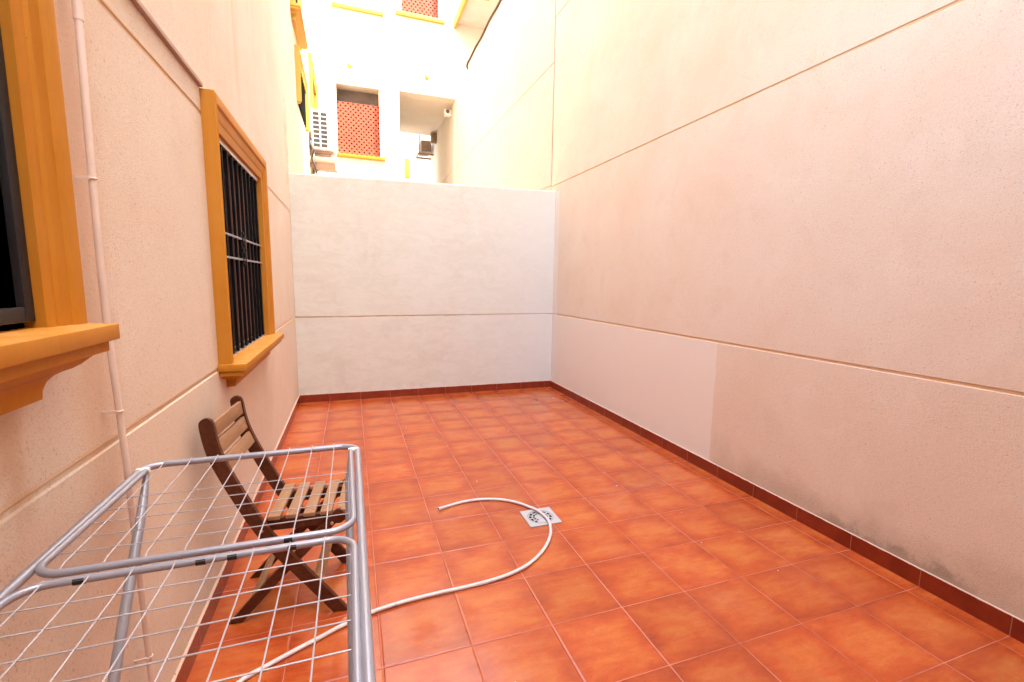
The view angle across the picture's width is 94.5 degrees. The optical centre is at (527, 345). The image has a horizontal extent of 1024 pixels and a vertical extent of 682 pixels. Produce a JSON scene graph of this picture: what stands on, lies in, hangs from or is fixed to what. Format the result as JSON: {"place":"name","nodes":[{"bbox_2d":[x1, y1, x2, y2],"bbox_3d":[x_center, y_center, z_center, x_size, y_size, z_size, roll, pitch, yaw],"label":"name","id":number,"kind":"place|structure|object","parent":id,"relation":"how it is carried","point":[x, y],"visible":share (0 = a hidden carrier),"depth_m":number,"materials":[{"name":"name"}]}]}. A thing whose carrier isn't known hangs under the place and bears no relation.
{"place":"outdoors","nodes":[
{"label":"outdoors","id":0,"kind":"place"},
{"bbox_2d":[313,0,501,183],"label":"apartment building","id":1,"kind":"structure","parent":0,"point":[388,72],"depth_m":10.86,"materials":[{"name":"white paint"}]},
{"bbox_2d":[331,0,383,16],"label":"window","id":2,"kind":"structure","parent":1,"relation":"in","point":[363,6],"depth_m":10.49,"materials":[{"name":"white paint"}]},
{"bbox_2d":[187,387,1023,681],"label":"patio floor","id":3,"kind":"structure","parent":0,"point":[630,577],"depth_m":2.27,"materials":[{"name":"tile"}]},
{"bbox_2d":[0,0,319,681],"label":"house","id":4,"kind":"structure","parent":3,"relation":"on","point":[192,176],"depth_m":1.41,"materials":[{"name":"paint"}]},
{"bbox_2d":[0,0,119,415],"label":"window","id":5,"kind":"structure","parent":4,"relation":"in","point":[36,179],"depth_m":0.89,"materials":[{"name":"paint"}]},
{"bbox_2d":[71,0,154,681],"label":"drainpipe","id":6,"kind":"object","parent":4,"relation":"attached to","point":[78,19],"visible":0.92,"depth_m":1.12,"materials":[{"name":"beige plastic"}]},
{"bbox_2d":[130,0,202,86],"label":"cable trunking","id":7,"kind":"object","parent":4,"relation":"attached to","point":[150,20],"visible":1,"depth_m":1.63,"materials":[{"name":"white plastic"}]},
{"bbox_2d":[199,88,283,386],"bbox_3d":[-1.660,-0.529,2.735,0.250,1.339,1.355,-2,8,-20],"label":"window","id":8,"kind":"structure","parent":4,"relation":"in","point":[231,219],"depth_m":2.56,"materials":[{"name":"paint"}]},
{"bbox_2d":[290,0,307,50],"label":"window","id":9,"kind":"structure","parent":4,"relation":"in","point":[295,5],"depth_m":6.02,"materials":[{"name":"orange paint"}]},
{"bbox_2d":[294,44,309,131],"bbox_3d":[-3.198,-3.573,6.682,0.120,0.670,1.390,-2,8,-20],"label":"window","id":10,"kind":"structure","parent":4,"relation":"in","point":[302,90],"depth_m":6.58,"materials":[{"name":"yellow paint"}]},
{"bbox_2d":[308,52,318,109],"bbox_3d":[-4.109,-4.761,9.055,0.120,0.880,1.740,-2,8,-20],"label":"window","id":11,"kind":"structure","parent":4,"relation":"in","point":[313,90],"depth_m":8.31,"materials":[{"name":"yellow paint"}]},
{"bbox_2d":[310,109,336,174],"bbox_3d":[-3.552,-3.174,8.267,0.405,1.566,0.864,-2,8,-20],"label":"air conditioner","id":12,"kind":"object","parent":4,"relation":"attached to","point":[322,144],"visible":0.88,"depth_m":7.90,"materials":[{"name":"white metal"}]},
{"bbox_2d":[0,444,375,681],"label":"drying rack","id":13,"kind":"object","parent":3,"relation":"on","point":[361,660],"visible":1,"depth_m":0.85,"materials":[{"name":"metal"}]},
{"bbox_2d":[198,395,346,623],"bbox_3d":[-1.041,0.677,2.075,0.516,0.869,0.391,-1,8,-16],"label":"folding chair","id":14,"kind":"object","parent":3,"relation":"on","point":[210,431],"visible":0.77,"depth_m":1.97,"materials":[{"name":"brown wood"}]},
{"bbox_2d":[236,498,551,681],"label":"garden hose","id":15,"kind":"object","parent":3,"relation":"on","point":[342,625],"visible":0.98,"depth_m":2.13,"materials":[{"name":"white plastic"}]},
{"bbox_2d":[289,173,554,402],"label":"dividing wall","id":16,"kind":"structure","parent":3,"relation":"on","point":[407,288],"depth_m":5.64,"materials":[{"name":"white paint"}]},
{"bbox_2d":[520,507,561,527],"bbox_3d":[0.080,1.030,2.841,0.196,0.006,0.196,-2,8,-20],"label":"floor drain","id":17,"kind":"object","parent":3,"relation":"on","point":[533,518],"visible":0.94,"depth_m":2.83,"materials":[{"name":"metal"}]},
{"bbox_2d":[550,0,1023,643],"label":"neighbouring building","id":18,"kind":"structure","parent":3,"relation":"on","point":[788,256],"depth_m":2.70,"materials":[{"name":"paint"}]},
{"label":"courtyard paving","id":19,"kind":"structure","parent":0,"visible":0},
{"bbox_2d":[400,132,427,181],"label":"white building","id":20,"kind":"structure","parent":19,"relation":"on","point":[409,143],"depth_m":17.75,"materials":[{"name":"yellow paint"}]},
{"bbox_2d":[418,0,555,190],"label":"party wall","id":21,"kind":"structure","parent":19,"relation":"on","point":[504,107],"depth_m":7.80,"materials":[{"name":"white paint"}]},
{"bbox_2d":[415,135,432,159],"bbox_3d":[-3.200,-6.217,14.705,0.473,0.700,0.650,-2,8,-20],"label":"air conditioner","id":22,"kind":"object","parent":21,"relation":"attached to","point":[424,147],"visible":0.89,"depth_m":14.45,"materials":[{"name":"brown metal"}]},
{"bbox_2d":[430,132,436,143],"bbox_3d":[-2.762,-6.121,13.972,0.164,0.280,0.160,-2,8,-20],"label":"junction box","id":23,"kind":"object","parent":21,"relation":"attached to","point":[433,138],"visible":1,"depth_m":13.91,"materials":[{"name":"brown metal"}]},
{"bbox_2d":[444,109,451,117],"bbox_3d":[-1.996,-5.850,11.903,0.174,0.160,0.204,-2,8,-20],"label":"wall lamp","id":24,"kind":"object","parent":21,"relation":"attached to","point":[447,112],"visible":1,"depth_m":11.86,"materials":[{"name":"white plastic"}]},
{"bbox_2d":[466,0,501,69],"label":"cable","id":25,"kind":"object","parent":21,"relation":"attached to","point":[486,26],"visible":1,"depth_m":8.87,"materials":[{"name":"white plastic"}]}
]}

